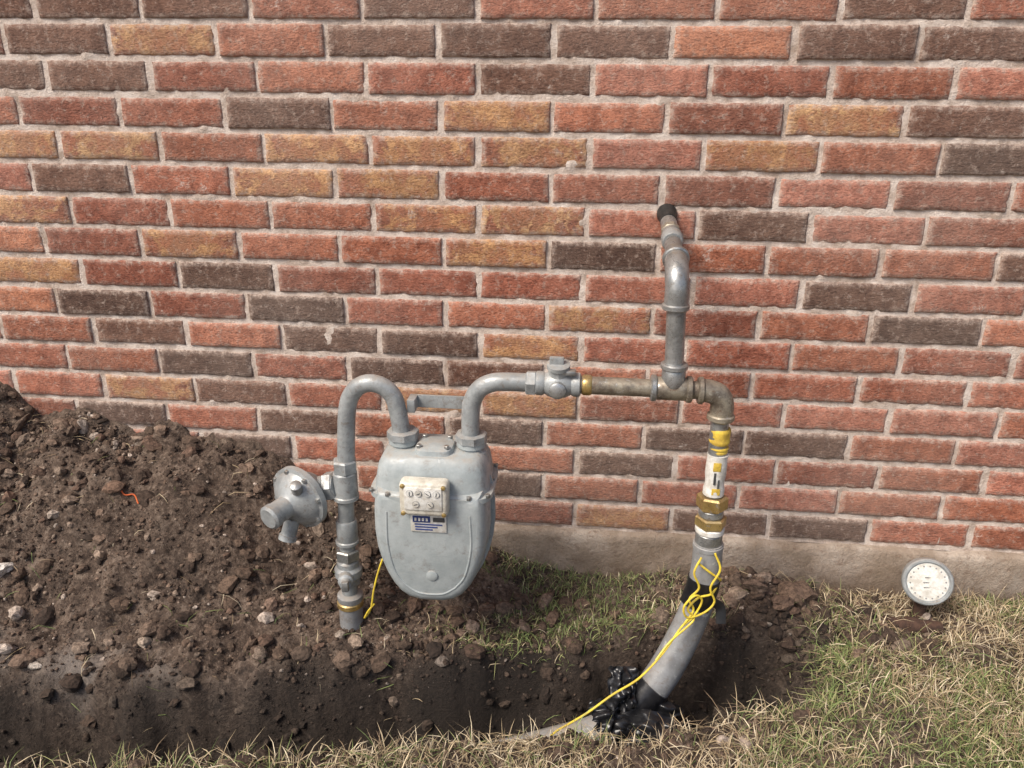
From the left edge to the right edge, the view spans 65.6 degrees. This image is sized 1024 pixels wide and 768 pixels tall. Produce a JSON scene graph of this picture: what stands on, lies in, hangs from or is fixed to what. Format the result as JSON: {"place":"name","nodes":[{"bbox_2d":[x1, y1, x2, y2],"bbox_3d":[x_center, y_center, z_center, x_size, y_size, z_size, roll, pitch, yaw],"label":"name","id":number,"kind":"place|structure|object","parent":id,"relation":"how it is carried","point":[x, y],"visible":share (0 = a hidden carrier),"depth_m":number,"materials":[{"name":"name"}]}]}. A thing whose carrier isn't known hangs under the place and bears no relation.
{"place":"outdoors","nodes":[
{"label":"outdoors","id":0,"kind":"place"},
{"bbox_2d":[0,566,1023,767],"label":"ground","id":1,"kind":"structure","parent":0,"point":[444,710],"depth_m":1.46,"materials":[{"name":"soil"}]},
{"bbox_2d":[0,381,543,690],"bbox_3d":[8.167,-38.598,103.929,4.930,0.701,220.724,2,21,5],"label":"dirt mound","id":2,"kind":"object","parent":1,"relation":"on","point":[66,535],"visible":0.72,"depth_m":1.58,"materials":[{"name":"soil"}]},
{"bbox_2d":[121,491,138,503],"bbox_3d":[-0.786,0.221,1.613,0.062,0.041,0.011,4,21,9],"label":"orange twine","id":3,"kind":"object","parent":2,"relation":"on","point":[122,492],"visible":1,"depth_m":1.61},
{"bbox_2d":[333,374,409,629],"bbox_3d":[-0.258,0.280,1.457,0.158,0.625,0.079,2,21,5],"label":"meter riser pipe","id":4,"kind":"object","parent":2,"relation":"on","point":[348,569],"visible":0.94,"depth_m":1.42,"materials":[{"name":"grey metal"}]},
{"bbox_2d":[260,466,335,542],"bbox_3d":[-0.379,0.221,1.436,0.130,0.144,0.129,2,21,5],"label":"gas regulator","id":5,"kind":"object","parent":4,"relation":"attached to","point":[301,496],"visible":0.98,"depth_m":1.41,"materials":[{"name":"grey paint"}]},
{"bbox_2d":[364,559,382,617],"bbox_3d":[-0.248,0.368,1.496,0.070,0.160,0.013,-10,23,-26],"label":"tracer wire","id":6,"kind":"object","parent":2,"relation":"in","point":[369,610],"visible":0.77,"depth_m":1.49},
{"bbox_2d":[0,469,818,751],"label":"rocks","id":7,"kind":"object","parent":1,"relation":"on","point":[789,596],"visible":0.97,"depth_m":1.59,"materials":[{"name":"brown stone"}]},
{"bbox_2d":[0,388,1000,767],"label":"dirt clods","id":8,"kind":"object","parent":1,"relation":"on","point":[342,660],"visible":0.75,"depth_m":1.55,"materials":[{"name":"brown soil"}]},
{"bbox_2d":[1,413,1023,767],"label":"grass","id":9,"kind":"structure","parent":1,"relation":"on","point":[945,699],"depth_m":1.37,"materials":[{"name":"plant"}]},
{"bbox_2d":[484,538,725,746],"bbox_3d":[0.165,0.502,1.429,0.442,0.435,0.083,-5,21,-14],"label":"conduit pipe","id":10,"kind":"object","parent":1,"relation":"on","point":[662,676],"visible":0.58,"depth_m":1.44,"materials":[{"name":"grey plastic"}]},
{"bbox_2d":[461,204,734,548],"bbox_3d":[0.157,-0.024,1.446,0.467,0.569,0.298,2,21,5],"label":"gas pipe","id":11,"kind":"object","parent":10,"relation":"on","point":[673,382],"visible":0.99,"depth_m":1.31,"materials":[{"name":"grey metal"}]},
{"bbox_2d":[369,394,497,599],"bbox_3d":[-0.137,0.214,1.421,0.215,0.384,0.183,2,21,5],"label":"gas meter","id":12,"kind":"object","parent":11,"relation":"attached to","point":[433,495],"visible":0.98,"depth_m":1.37,"materials":[{"name":"metal"}]},
{"bbox_2d":[404,487,441,510],"bbox_3d":[-0.148,0.191,1.320,0.064,0.042,0.004,2,21,5],"label":"index window","id":13,"kind":"structure","parent":12,"relation":"in","point":[437,502],"depth_m":1.32,"materials":[{"name":"white plastic"}]},
{"bbox_2d":[535,356,580,398],"bbox_3d":[0.077,-0.011,1.322,0.076,0.076,0.058,2,21,5],"label":"shutoff valve","id":14,"kind":"object","parent":11,"relation":"attached to","point":[560,379],"visible":0.99,"depth_m":1.31,"materials":[{"name":"grey paint"}]},
{"bbox_2d":[550,553,721,735],"bbox_3d":[0.214,0.458,1.375,0.366,0.302,0.026,-9,23,-24],"label":"tracer wire","id":15,"kind":"object","parent":10,"relation":"attached to","point":[691,616],"visible":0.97,"depth_m":1.40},
{"bbox_2d":[588,665,684,746],"bbox_3d":[0.229,0.584,1.441,0.182,0.140,0.142,2,21,5],"label":"black plastic sheet","id":16,"kind":"object","parent":1,"relation":"on","point":[627,709],"visible":0.78,"depth_m":1.43,"materials":[{"name":"black plastic"}]},
{"bbox_2d":[490,523,1023,602],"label":"foundation","id":17,"kind":"object","parent":1,"relation":"on","point":[854,567],"visible":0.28,"depth_m":1.68,"materials":[{"name":"concrete"}]},
{"bbox_2d":[0,0,1023,549],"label":"wall bricks","id":18,"kind":"object","parent":17,"relation":"on","point":[692,42],"depth_m":1.50,"materials":[{"name":"red brick"}]},
{"bbox_2d":[0,0,1023,553],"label":"mortar joints","id":19,"kind":"object","parent":18,"relation":"attached to","point":[152,92],"visible":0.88,"depth_m":1.50,"materials":[{"name":"grey concrete"}]},
{"bbox_2d":[881,557,953,635],"bbox_3d":[0.801,0.424,1.577,0.126,0.168,0.077,2,21,5],"label":"dial gauge","id":20,"kind":"object","parent":1,"relation":"on","point":[925,582],"visible":0.99,"depth_m":1.56,"materials":[{"name":"grey paint"}]}
]}

